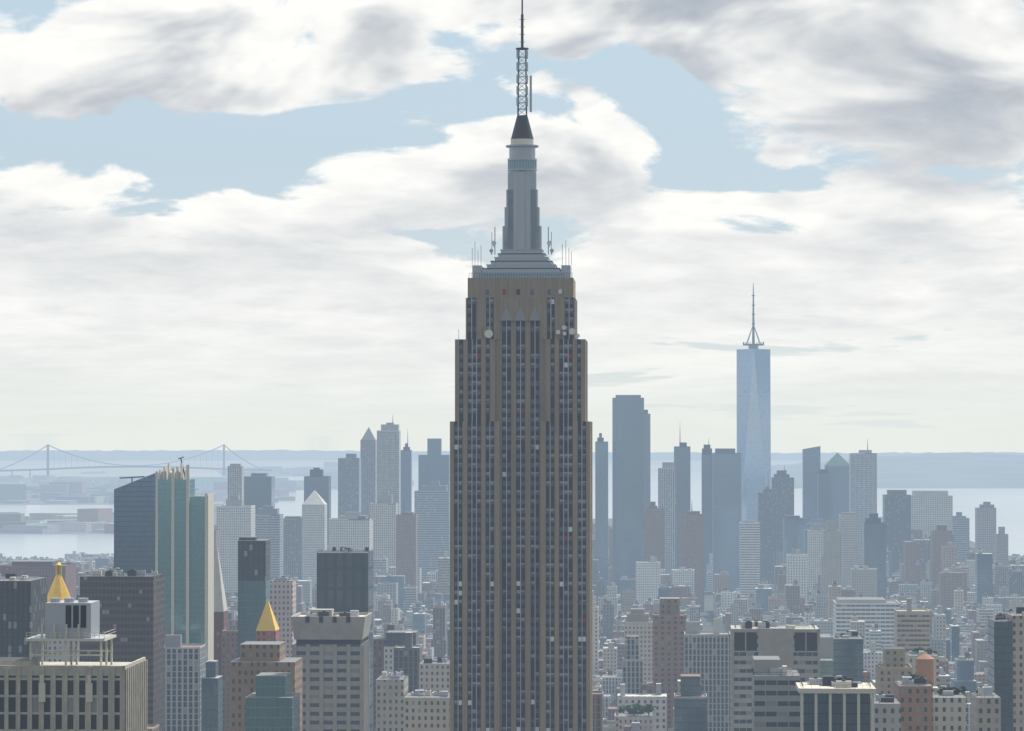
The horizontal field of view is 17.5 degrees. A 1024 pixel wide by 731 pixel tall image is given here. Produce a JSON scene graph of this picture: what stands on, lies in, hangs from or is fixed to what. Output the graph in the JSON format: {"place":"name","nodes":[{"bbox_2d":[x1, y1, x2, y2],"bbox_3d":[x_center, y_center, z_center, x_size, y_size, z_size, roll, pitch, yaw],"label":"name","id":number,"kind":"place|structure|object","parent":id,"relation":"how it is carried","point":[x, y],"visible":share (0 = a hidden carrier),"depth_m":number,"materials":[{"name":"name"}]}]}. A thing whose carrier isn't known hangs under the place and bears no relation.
{"place":"outdoors","nodes":[
{"label":"outdoors","id":0,"kind":"place"},
{"bbox_2d":[0,460,1023,558],"bbox_3d":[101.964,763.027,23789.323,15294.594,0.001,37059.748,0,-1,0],"label":"bay water","id":1,"kind":"structure","parent":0,"point":[1008,503],"depth_m":13530.34,"materials":[{"name":"blue liquid"}]},
{"bbox_2d":[0,444,272,476],"bbox_3d":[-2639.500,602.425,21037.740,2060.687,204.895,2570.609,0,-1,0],"label":"suspension bridge","id":2,"kind":"structure","parent":1,"relation":"on","point":[134,466],"depth_m":21293.70,"materials":[{"name":"grey metal"}]},
{"bbox_2d":[0,468,337,534],"bbox_3d":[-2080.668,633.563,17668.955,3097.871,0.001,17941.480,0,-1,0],"label":"land patches","id":3,"kind":"object","parent":1,"relation":"on","point":[32,501],"visible":0.19,"depth_m":13116.55,"materials":[{"name":"grey"}]},
{"bbox_2d":[0,462,413,533],"bbox_3d":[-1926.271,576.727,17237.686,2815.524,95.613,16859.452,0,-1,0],"label":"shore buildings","id":4,"kind":"structure","parent":3,"relation":"on","point":[51,489],"depth_m":13186.58,"materials":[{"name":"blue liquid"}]},
{"bbox_2d":[0,450,1023,459],"bbox_3d":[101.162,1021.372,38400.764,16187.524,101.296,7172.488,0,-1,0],"label":"hills","id":5,"kind":"structure","parent":0,"point":[185,454],"depth_m":36606.81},
{"bbox_2d":[0,0,1023,452],"label":"sky","id":6,"kind":"structure","parent":0,"point":[236,224],"materials":[{"name":"white"}]},
{"bbox_2d":[53,517,974,630],"bbox_3d":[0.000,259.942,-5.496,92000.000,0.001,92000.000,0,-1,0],"label":"ground","id":7,"kind":"structure","parent":0,"point":[707,616],"depth_m":4967.76,"materials":[{"name":"grey"}]},
{"bbox_2d":[0,395,1007,730],"bbox_3d":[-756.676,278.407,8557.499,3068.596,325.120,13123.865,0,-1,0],"label":"distant skyscrapers","id":8,"kind":"structure","parent":7,"relation":"on","point":[670,531],"depth_m":5295.87,"materials":[{"name":"grey concrete"}]},
{"bbox_2d":[0,457,1023,730],"bbox_3d":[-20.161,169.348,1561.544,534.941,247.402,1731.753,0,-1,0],"label":"foreground buildings","id":9,"kind":"structure","parent":7,"relation":"on","point":[90,657],"depth_m":1497.94,"materials":[{"name":"grey concrete"}]},
{"bbox_2d":[0,519,1023,730],"bbox_3d":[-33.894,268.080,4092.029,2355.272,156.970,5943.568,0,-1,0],"label":"city blocks","id":10,"kind":"structure","parent":7,"relation":"on","point":[946,618],"depth_m":3539.13,"materials":[{"name":"grey concrete"}]},
{"bbox_2d":[450,0,592,730],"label":"skyscraper","id":11,"kind":"structure","parent":7,"relation":"on","point":[521,542],"depth_m":1301.65,"materials":[{"name":"stone"}]},
{"bbox_2d":[737,283,770,521],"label":"skyscraper","id":12,"kind":"structure","parent":7,"relation":"on","point":[753,411],"depth_m":5887.42,"materials":[{"name":"blue glass"}]},
{"bbox_2d":[609,582,966,715],"bbox_3d":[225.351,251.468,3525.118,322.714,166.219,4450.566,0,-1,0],"label":"trees","id":13,"kind":"object","parent":7,"relation":"on","point":[636,708],"visible":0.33,"depth_m":1998.67,"materials":[{"name":"green plant"}]},
{"bbox_2d":[771,452,1023,487],"bbox_3d":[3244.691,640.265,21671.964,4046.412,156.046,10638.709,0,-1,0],"label":"distant hills","id":14,"kind":"structure","parent":0,"point":[956,470],"depth_m":18518.83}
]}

